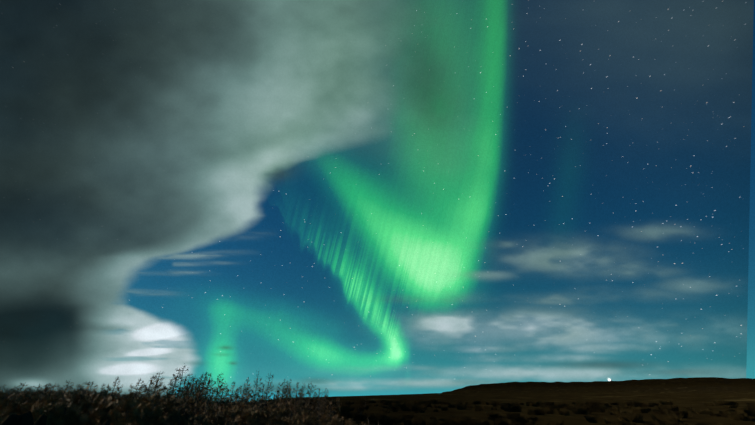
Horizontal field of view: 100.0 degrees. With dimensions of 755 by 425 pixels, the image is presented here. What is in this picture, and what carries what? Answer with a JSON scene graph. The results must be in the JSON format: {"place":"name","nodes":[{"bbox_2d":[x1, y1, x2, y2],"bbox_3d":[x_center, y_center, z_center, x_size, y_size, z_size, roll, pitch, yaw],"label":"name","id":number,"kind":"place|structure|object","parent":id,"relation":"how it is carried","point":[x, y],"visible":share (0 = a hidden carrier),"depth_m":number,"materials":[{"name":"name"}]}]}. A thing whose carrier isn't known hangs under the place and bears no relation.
{"place":"outdoors","nodes":[
{"label":"outdoors","id":0,"kind":"place"},
{"bbox_2d":[0,0,753,396],"bbox_3d":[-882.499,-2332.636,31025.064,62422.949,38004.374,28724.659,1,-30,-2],"label":"cloud","id":1,"kind":"structure","parent":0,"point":[136,134],"depth_m":30488.91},
{"bbox_2d":[122,0,754,401],"label":"sky","id":2,"kind":"structure","parent":0,"point":[566,128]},
{"bbox_2d":[217,377,754,424],"bbox_3d":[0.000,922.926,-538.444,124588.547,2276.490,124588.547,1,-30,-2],"label":"ground","id":3,"kind":"structure","parent":0,"point":[696,393],"depth_m":155.50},
{"bbox_2d":[0,405,17,424],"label":"shrub","id":4,"kind":"object","parent":3,"relation":"on","point":[6,409],"visible":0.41,"depth_m":7.80,"materials":[{"name":"brown plant"}]},
{"bbox_2d":[0,389,21,411],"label":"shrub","id":5,"kind":"object","parent":3,"relation":"on","point":[2,395],"visible":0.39,"depth_m":9.13,"materials":[{"name":"brown plant"}]},
{"bbox_2d":[1,411,33,424],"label":"boulder","id":6,"kind":"object","parent":3,"relation":"on","point":[25,418],"visible":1,"depth_m":4.73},
{"bbox_2d":[7,382,28,397],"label":"shrub","id":7,"kind":"object","parent":3,"relation":"on","point":[22,384],"visible":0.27,"depth_m":11.20,"materials":[{"name":"brown plant"}]},
{"bbox_2d":[8,394,45,414],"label":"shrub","id":8,"kind":"object","parent":3,"relation":"on","point":[37,398],"visible":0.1,"depth_m":9.30,"materials":[{"name":"brown plant"}]},
{"bbox_2d":[22,384,44,402],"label":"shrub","id":9,"kind":"object","parent":3,"relation":"on","point":[28,392],"visible":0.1,"depth_m":10.85,"materials":[{"name":"brown plant"}]},
{"bbox_2d":[21,391,45,401],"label":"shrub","id":10,"kind":"object","parent":3,"relation":"on","point":[27,397],"visible":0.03,"depth_m":11.16,"materials":[{"name":"brown plant"}]},
{"bbox_2d":[20,398,53,422],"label":"shrub","id":11,"kind":"object","parent":3,"relation":"on","point":[28,409],"visible":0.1,"depth_m":8.46,"materials":[{"name":"brown plant"}]},
{"bbox_2d":[34,414,46,424],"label":"boulder","id":12,"kind":"object","parent":3,"relation":"on","point":[41,419],"visible":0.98,"depth_m":5.14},
{"bbox_2d":[18,390,65,414],"bbox_3d":[-10.023,6.289,9.097,1.809,2.118,1.493,8,-31,-13],"label":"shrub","id":13,"kind":"object","parent":3,"relation":"on","point":[54,393],"visible":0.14,"depth_m":9.46,"materials":[{"name":"brown plant"}]},
{"bbox_2d":[31,393,71,424],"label":"shrub","id":14,"kind":"object","parent":3,"relation":"on","point":[37,410],"visible":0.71,"depth_m":8.29,"materials":[{"name":"brown plant"}]},
{"bbox_2d":[23,388,86,424],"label":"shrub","id":15,"kind":"object","parent":3,"relation":"on","point":[62,399],"visible":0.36,"depth_m":8.82,"materials":[{"name":"brown plant"}]},
{"bbox_2d":[57,379,73,394],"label":"shrub","id":16,"kind":"object","parent":3,"relation":"on","point":[66,381],"visible":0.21,"depth_m":12.66,"materials":[{"name":"brown plant"}]},
{"bbox_2d":[70,382,93,405],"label":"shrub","id":17,"kind":"object","parent":3,"relation":"on","point":[86,389],"visible":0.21,"depth_m":11.16,"materials":[{"name":"brown plant"}]},
{"bbox_2d":[69,388,97,406],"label":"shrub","id":18,"kind":"object","parent":3,"relation":"on","point":[93,399],"visible":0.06,"depth_m":11.98,"materials":[{"name":"brown plant"}]},
{"bbox_2d":[65,391,103,412],"bbox_3d":[-9.963,6.983,10.304,1.427,2.126,1.703,25,-38,-36],"label":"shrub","id":19,"kind":"object","parent":3,"relation":"on","point":[82,401],"visible":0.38,"depth_m":10.59,"materials":[{"name":"brown plant"}]},
{"bbox_2d":[80,382,97,399],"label":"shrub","id":20,"kind":"object","parent":3,"relation":"on","point":[93,389],"visible":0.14,"depth_m":15.73,"materials":[{"name":"brown plant"}]},
{"bbox_2d":[80,407,104,424],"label":"shrub","id":21,"kind":"object","parent":3,"relation":"on","point":[92,416],"visible":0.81,"depth_m":9.38,"materials":[{"name":"brown plant"}]},
{"bbox_2d":[81,393,111,422],"bbox_3d":[-9.734,7.262,10.670,1.535,2.039,1.609,-7,-31,12],"label":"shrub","id":22,"kind":"object","parent":3,"relation":"on","point":[94,404],"visible":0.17,"depth_m":11.01,"materials":[{"name":"brown plant"}]},
{"bbox_2d":[82,394,117,424],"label":"shrub","id":23,"kind":"object","parent":3,"relation":"on","point":[100,406],"visible":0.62,"depth_m":10.40,"materials":[{"name":"brown plant"}]},
{"bbox_2d":[94,392,109,406],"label":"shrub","id":24,"kind":"object","parent":3,"relation":"on","point":[100,397],"visible":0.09,"depth_m":13.05,"materials":[{"name":"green plant"}]},
{"bbox_2d":[104,377,121,404],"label":"shrub","id":25,"kind":"object","parent":3,"relation":"on","point":[117,388],"visible":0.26,"depth_m":14.11,"materials":[{"name":"brown plant"}]},
{"bbox_2d":[115,393,136,405],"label":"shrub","id":26,"kind":"object","parent":3,"relation":"on","point":[119,398],"visible":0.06,"depth_m":13.33,"materials":[{"name":"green plant"}]},
{"bbox_2d":[107,394,149,424],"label":"shrub","id":27,"kind":"object","parent":3,"relation":"on","point":[123,409],"visible":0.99,"depth_m":9.20,"materials":[{"name":"brown plant"}]},
{"bbox_2d":[127,378,144,397],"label":"shrub","id":28,"kind":"object","parent":3,"relation":"on","point":[137,383],"visible":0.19,"depth_m":17.52,"materials":[{"name":"brown plant"}]},
{"bbox_2d":[119,392,163,424],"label":"shrub","id":29,"kind":"object","parent":3,"relation":"on","point":[149,397],"visible":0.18,"depth_m":11.29,"materials":[{"name":"brown plant"}]},
{"bbox_2d":[125,376,159,414],"bbox_3d":[-9.781,8.270,13.178,1.661,2.743,1.651,9,-31,-15],"label":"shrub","id":30,"kind":"object","parent":3,"relation":"on","point":[151,382],"visible":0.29,"depth_m":13.55,"materials":[{"name":"brown plant"}]},
{"bbox_2d":[136,400,164,424],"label":"shrub","id":31,"kind":"object","parent":3,"relation":"on","point":[145,417],"visible":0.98,"depth_m":9.38,"materials":[{"name":"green plant"}]},
{"bbox_2d":[142,372,167,398],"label":"shrub","id":32,"kind":"object","parent":3,"relation":"on","point":[162,378],"visible":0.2,"depth_m":19.44,"materials":[{"name":"brown plant"}]},
{"bbox_2d":[149,396,171,421],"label":"shrub","id":33,"kind":"object","parent":3,"relation":"on","point":[156,401],"visible":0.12,"depth_m":11.24,"materials":[{"name":"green plant"}]},
{"bbox_2d":[150,393,183,424],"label":"shrub","id":34,"kind":"object","parent":3,"relation":"on","point":[168,405],"visible":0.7,"depth_m":10.69,"materials":[{"name":"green plant"}]},
{"bbox_2d":[155,368,190,402],"bbox_3d":[-10.861,9.844,16.407,1.661,3.310,1.667,-10,-32,16],"label":"shrub","id":35,"kind":"object","parent":3,"relation":"on","point":[170,389],"visible":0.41,"depth_m":16.69,"materials":[{"name":"brown plant"}]},
{"bbox_2d":[170,363,190,399],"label":"shrub","id":36,"kind":"object","parent":3,"relation":"on","point":[180,384],"visible":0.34,"depth_m":18.52,"materials":[{"name":"brown plant"}]},
{"bbox_2d":[176,400,190,420],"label":"shrub","id":37,"kind":"object","parent":3,"relation":"on","point":[180,406],"visible":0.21,"depth_m":13.05,"materials":[{"name":"brown plant"}]},
{"bbox_2d":[170,408,196,423],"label":"shrub","id":38,"kind":"object","parent":3,"relation":"on","point":[181,412],"visible":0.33,"depth_m":11.74,"materials":[{"name":"brown plant"}]},
{"bbox_2d":[180,374,198,401],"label":"shrub","id":39,"kind":"object","parent":3,"relation":"on","point":[187,386],"visible":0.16,"depth_m":20.21,"materials":[{"name":"brown plant"}]},
{"bbox_2d":[176,375,204,416],"bbox_3d":[-9.184,9.394,15.211,1.404,2.831,1.391,-19,-35,29],"label":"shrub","id":40,"kind":"object","parent":3,"relation":"on","point":[193,396],"visible":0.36,"depth_m":15.44,"materials":[{"name":"brown plant"}]},
{"bbox_2d":[182,383,207,424],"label":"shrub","id":41,"kind":"object","parent":3,"relation":"on","point":[191,407],"visible":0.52,"depth_m":13.45,"materials":[{"name":"brown plant"}]},
{"bbox_2d":[187,374,206,397],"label":"shrub","id":42,"kind":"object","parent":3,"relation":"on","point":[198,383],"visible":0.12,"depth_m":21.59,"materials":[{"name":"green plant"}]},
{"bbox_2d":[188,411,209,424],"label":"shrub","id":43,"kind":"object","parent":3,"relation":"on","point":[201,416],"visible":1,"depth_m":9.89,"materials":[{"name":"brown plant"}]},
{"bbox_2d":[191,372,212,408],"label":"shrub","id":44,"kind":"object","parent":3,"relation":"on","point":[206,378],"visible":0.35,"depth_m":16.57,"materials":[{"name":"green plant"}]},
{"bbox_2d":[190,415,214,424],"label":"shrub","id":45,"kind":"object","parent":3,"relation":"on","point":[205,417],"visible":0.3,"depth_m":10.29,"materials":[{"name":"brown plant"}]},
{"bbox_2d":[191,407,215,424],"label":"shrub","id":46,"kind":"object","parent":3,"relation":"on","point":[206,414],"visible":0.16,"depth_m":13.27,"materials":[{"name":"brown plant"}]},
{"bbox_2d":[192,385,216,423],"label":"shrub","id":47,"kind":"object","parent":3,"relation":"on","point":[207,405],"visible":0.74,"depth_m":12.85,"materials":[{"name":"brown plant"}]},
{"bbox_2d":[194,374,220,406],"bbox_3d":[-9.977,10.892,18.098,1.734,3.126,1.737,-1,-30,2],"label":"shrub","id":48,"kind":"object","parent":3,"relation":"on","point":[204,382],"visible":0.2,"depth_m":18.55,"materials":[{"name":"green plant"}]},
{"bbox_2d":[206,402,223,423],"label":"shrub","id":49,"kind":"object","parent":3,"relation":"on","point":[215,408],"visible":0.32,"depth_m":13.57,"materials":[{"name":"brown plant"}]},
{"bbox_2d":[202,381,232,413],"bbox_3d":[-7.838,9.702,15.532,1.473,2.577,1.481,-24,-38,35],"label":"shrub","id":50,"kind":"object","parent":3,"relation":"on","point":[220,401],"visible":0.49,"depth_m":15.70,"materials":[{"name":"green plant"}]},
{"bbox_2d":[209,410,225,424],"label":"shrub","id":51,"kind":"object","parent":3,"relation":"on","point":[217,419],"visible":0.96,"depth_m":11.10,"materials":[{"name":"brown plant"}]},
{"bbox_2d":[209,373,228,410],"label":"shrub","id":52,"kind":"object","parent":3,"relation":"on","point":[221,388],"visible":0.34,"depth_m":21.62,"materials":[{"name":"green plant"}]},
{"bbox_2d":[221,407,236,423],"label":"shrub","id":53,"kind":"object","parent":3,"relation":"on","point":[229,414],"visible":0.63,"depth_m":13.33,"materials":[{"name":"brown plant"}]},
{"bbox_2d":[220,381,241,418],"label":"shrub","id":54,"kind":"object","parent":3,"relation":"on","point":[229,404],"visible":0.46,"depth_m":17.06,"materials":[{"name":"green plant"}]},
{"bbox_2d":[224,416,239,424],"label":"shrub","id":55,"kind":"object","parent":3,"relation":"on","point":[234,422],"visible":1,"depth_m":10.61,"materials":[{"name":"brown plant"}]},
{"bbox_2d":[226,403,240,419],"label":"shrub","id":56,"kind":"object","parent":3,"relation":"on","point":[236,411],"visible":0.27,"depth_m":14.06,"materials":[{"name":"brown plant"}]},
{"bbox_2d":[229,410,254,424],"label":"shrub","id":57,"kind":"object","parent":3,"relation":"on","point":[240,418],"visible":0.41,"depth_m":11.70,"materials":[{"name":"brown plant"}]},
{"bbox_2d":[232,382,254,412],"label":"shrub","id":58,"kind":"object","parent":3,"relation":"on","point":[248,397],"visible":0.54,"depth_m":20.30,"materials":[{"name":"brown plant"}]},
{"bbox_2d":[238,378,252,403],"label":"shrub","id":59,"kind":"object","parent":3,"relation":"on","point":[247,389],"visible":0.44,"depth_m":47.09,"materials":[{"name":"brown plant"}]},
{"bbox_2d":[236,407,258,424],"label":"shrub","id":60,"kind":"object","parent":3,"relation":"on","point":[248,419],"visible":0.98,"depth_m":11.57,"materials":[{"name":"brown plant"}]},
{"bbox_2d":[242,403,264,424],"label":"shrub","id":61,"kind":"object","parent":3,"relation":"on","point":[254,410],"visible":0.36,"depth_m":12.98,"materials":[{"name":"brown plant"}]},
{"bbox_2d":[246,370,263,408],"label":"shrub","id":62,"kind":"object","parent":3,"relation":"on","point":[253,396],"visible":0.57,"depth_m":24.68,"materials":[{"name":"brown plant"}]},
{"bbox_2d":[256,406,265,424],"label":"shrub","id":63,"kind":"object","parent":3,"relation":"on","point":[261,412],"visible":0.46,"depth_m":13.65,"materials":[{"name":"brown plant"}]},
{"bbox_2d":[255,388,268,408],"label":"shrub","id":64,"kind":"object","parent":3,"relation":"on","point":[259,403],"visible":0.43,"depth_m":15.65,"materials":[{"name":"brown plant"}]},
{"bbox_2d":[254,373,274,408],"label":"shrub","id":65,"kind":"object","parent":3,"relation":"on","point":[267,388],"visible":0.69,"depth_m":23.28,"materials":[{"name":"brown plant"}]},
{"bbox_2d":[263,406,279,424],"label":"shrub","id":66,"kind":"object","parent":3,"relation":"on","point":[267,417],"visible":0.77,"depth_m":13.36,"materials":[{"name":"brown plant"}]},
{"bbox_2d":[262,404,280,420],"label":"shrub","id":67,"kind":"object","parent":3,"relation":"on","point":[275,409],"visible":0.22,"depth_m":15.07,"materials":[{"name":"brown plant"}]},
{"bbox_2d":[272,379,288,407],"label":"shrub","id":68,"kind":"object","parent":3,"relation":"on","point":[282,396],"visible":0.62,"depth_m":27.74,"materials":[{"name":"brown plant"}]},
{"bbox_2d":[274,397,286,416],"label":"shrub","id":69,"kind":"object","parent":3,"relation":"on","point":[279,406],"visible":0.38,"depth_m":17.20,"materials":[{"name":"brown plant"}]},
{"bbox_2d":[275,404,290,416],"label":"shrub","id":70,"kind":"object","parent":3,"relation":"on","point":[282,410],"visible":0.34,"depth_m":17.07,"materials":[{"name":"brown plant"}]},
{"bbox_2d":[279,417,290,424],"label":"shrub","id":71,"kind":"object","parent":3,"relation":"on","point":[286,421],"visible":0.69,"depth_m":13.04,"materials":[{"name":"brown plant"}]},
{"bbox_2d":[279,383,293,408],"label":"shrub","id":72,"kind":"object","parent":3,"relation":"on","point":[287,394],"visible":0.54,"depth_m":42.95,"materials":[{"name":"brown plant"}]},
{"bbox_2d":[281,382,291,403],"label":"shrub","id":73,"kind":"object","parent":3,"relation":"on","point":[288,393],"visible":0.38,"depth_m":51.66,"materials":[{"name":"brown plant"}]},
{"bbox_2d":[282,414,298,424],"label":"shrub","id":74,"kind":"object","parent":3,"relation":"on","point":[293,419],"visible":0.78,"depth_m":11.88,"materials":[{"name":"brown plant"}]},
{"bbox_2d":[288,396,299,415],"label":"shrub","id":75,"kind":"object","parent":3,"relation":"on","point":[295,408],"visible":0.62,"depth_m":19.17,"materials":[{"name":"brown plant"}]},
{"bbox_2d":[284,382,307,416],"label":"shrub","id":76,"kind":"object","parent":3,"relation":"on","point":[301,402],"visible":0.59,"depth_m":19.89,"materials":[{"name":"brown plant"}]},
{"bbox_2d":[293,386,311,410],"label":"shrub","id":77,"kind":"object","parent":3,"relation":"on","point":[300,397],"visible":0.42,"depth_m":32.27,"materials":[{"name":"brown plant"}]},
{"bbox_2d":[296,409,314,424],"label":"shrub","id":78,"kind":"object","parent":3,"relation":"on","point":[303,417],"visible":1,"depth_m":10.69,"materials":[{"name":"brown plant"}]},
{"bbox_2d":[299,408,311,424],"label":"shrub","id":79,"kind":"object","parent":3,"relation":"on","point":[301,412],"visible":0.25,"depth_m":16.79,"materials":[{"name":"brown plant"}]},
{"bbox_2d":[302,383,318,410],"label":"shrub","id":80,"kind":"object","parent":3,"relation":"on","point":[307,400],"visible":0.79,"depth_m":30.63,"materials":[{"name":"brown plant"}]},
{"bbox_2d":[308,411,320,424],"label":"shrub","id":81,"kind":"object","parent":3,"relation":"on","point":[313,415],"visible":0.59,"depth_m":16.88,"materials":[{"name":"brown plant"}]},
{"bbox_2d":[311,409,322,424],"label":"shrub","id":82,"kind":"object","parent":3,"relation":"on","point":[316,416],"visible":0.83,"depth_m":16.24,"materials":[{"name":"brown plant"}]},
{"bbox_2d":[309,388,326,416],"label":"shrub","id":83,"kind":"object","parent":3,"relation":"on","point":[316,404],"visible":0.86,"depth_m":25.12,"materials":[{"name":"brown plant"}]},
{"bbox_2d":[318,414,329,424],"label":"shrub","id":84,"kind":"object","parent":3,"relation":"on","point":[327,417],"visible":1,"depth_m":14.97,"materials":[{"name":"brown plant"}]},
{"bbox_2d":[321,388,331,408],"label":"shrub","id":85,"kind":"object","parent":3,"relation":"on","point":[325,396],"visible":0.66,"depth_m":34.16,"materials":[{"name":"brown plant"}]},
{"bbox_2d":[322,403,335,423],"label":"shrub","id":86,"kind":"object","parent":3,"relation":"on","point":[328,412],"visible":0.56,"depth_m":17.19,"materials":[{"name":"brown plant"}]},
{"bbox_2d":[324,403,337,415],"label":"shrub","id":87,"kind":"object","parent":3,"relation":"on","point":[328,409],"visible":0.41,"depth_m":29.73,"materials":[{"name":"brown plant"}]},
{"bbox_2d":[327,415,343,424],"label":"shrub","id":88,"kind":"object","parent":3,"relation":"on","point":[336,420],"visible":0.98,"depth_m":11.37,"materials":[{"name":"brown plant"}]},
{"bbox_2d":[334,397,341,408],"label":"shrub","id":89,"kind":"object","parent":3,"relation":"on","point":[338,403],"visible":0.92,"depth_m":39.10,"materials":[{"name":"brown plant"}]},
{"bbox_2d":[335,409,348,416],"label":"shrub","id":90,"kind":"object","parent":3,"relation":"on","point":[339,415],"visible":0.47,"depth_m":27.97,"materials":[{"name":"brown plant"}]},
{"bbox_2d":[342,412,351,419],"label":"shrub","id":91,"kind":"object","parent":3,"relation":"on","point":[345,416],"visible":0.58,"depth_m":25.23,"materials":[{"name":"brown plant"}]},
{"bbox_2d":[345,418,357,424],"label":"shrub","id":92,"kind":"object","parent":3,"relation":"on","point":[348,422],"visible":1,"depth_m":12.60,"materials":[{"name":"brown plant"}]},
{"bbox_2d":[455,404,466,409],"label":"shrub","id":93,"kind":"object","parent":3,"relation":"on","point":[459,407],"visible":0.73,"depth_m":41.88,"materials":[{"name":"brown plant"}]},
{"bbox_2d":[485,412,496,417],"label":"shrub","id":94,"kind":"object","parent":3,"relation":"on","point":[492,415],"visible":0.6,"depth_m":28.76,"materials":[{"name":"brown plant"}]},
{"bbox_2d":[487,416,501,420],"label":"shrub","id":95,"kind":"object","parent":3,"relation":"on","point":[499,417],"visible":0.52,"depth_m":26.11,"materials":[{"name":"brown plant"}]},
{"bbox_2d":[503,404,521,411],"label":"shrub","id":96,"kind":"object","parent":3,"relation":"on","point":[514,409],"visible":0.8,"depth_m":36.27,"materials":[{"name":"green plant"}]},
{"bbox_2d":[508,414,537,424],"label":"shrub","id":97,"kind":"object","parent":3,"relation":"on","point":[522,420],"visible":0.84,"depth_m":23.34,"materials":[{"name":"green plant"}]},
{"bbox_2d":[528,408,544,414],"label":"shrub","id":98,"kind":"object","parent":3,"relation":"on","point":[539,412],"visible":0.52,"depth_m":29.92,"materials":[{"name":"brown plant"}]},
{"bbox_2d":[569,407,592,414],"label":"tussock","id":99,"kind":"object","parent":3,"relation":"on","point":[580,410],"visible":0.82,"depth_m":32.76,"materials":[{"name":"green plant"}]},
{"bbox_2d":[585,415,606,423],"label":"shrub","id":100,"kind":"object","parent":3,"relation":"on","point":[597,419],"visible":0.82,"depth_m":25.18,"materials":[{"name":"brown plant"}]},
{"bbox_2d":[616,412,642,422],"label":"tussock","id":101,"kind":"object","parent":3,"relation":"on","point":[636,418],"visible":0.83,"depth_m":25.47,"materials":[{"name":"brown plant"}]},
{"bbox_2d":[631,406,648,412],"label":"shrub","id":102,"kind":"object","parent":3,"relation":"on","point":[640,410],"visible":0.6,"depth_m":35.19,"materials":[{"name":"brown plant"}]},
{"bbox_2d":[633,403,647,406],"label":"shrub","id":103,"kind":"object","parent":3,"relation":"on","point":[641,405],"visible":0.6,"depth_m":52.82,"materials":[{"name":"brown plant"}]},
{"bbox_2d":[659,400,672,404],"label":"shrub","id":104,"kind":"object","parent":3,"relation":"on","point":[667,403],"visible":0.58,"depth_m":72.53,"materials":[{"name":"brown plant"}]},
{"bbox_2d":[661,408,689,417],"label":"tussock","id":105,"kind":"object","parent":3,"relation":"on","point":[667,412],"visible":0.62,"depth_m":28.39,"materials":[{"name":"brown plant"}]},
{"bbox_2d":[717,401,734,405],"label":"shrub","id":106,"kind":"object","parent":3,"relation":"on","point":[731,403],"visible":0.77,"depth_m":61.42,"materials":[{"name":"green plant"}]},
{"bbox_2d":[726,412,753,420],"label":"tussock","id":107,"kind":"object","parent":3,"relation":"on","point":[738,417],"visible":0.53,"depth_m":26.08,"materials":[{"name":"brown plant"}]},
{"bbox_2d":[729,407,754,415],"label":"tussock","id":108,"kind":"object","parent":3,"relation":"on","point":[740,410],"visible":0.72,"depth_m":33.35,"materials":[{"name":"brown plant"}]},
{"bbox_2d":[721,404,737,407],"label":"shrub","id":109,"kind":"object","parent":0,"point":[730,406],"visible":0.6,"depth_m":47.80,"materials":[{"name":"brown plant"}]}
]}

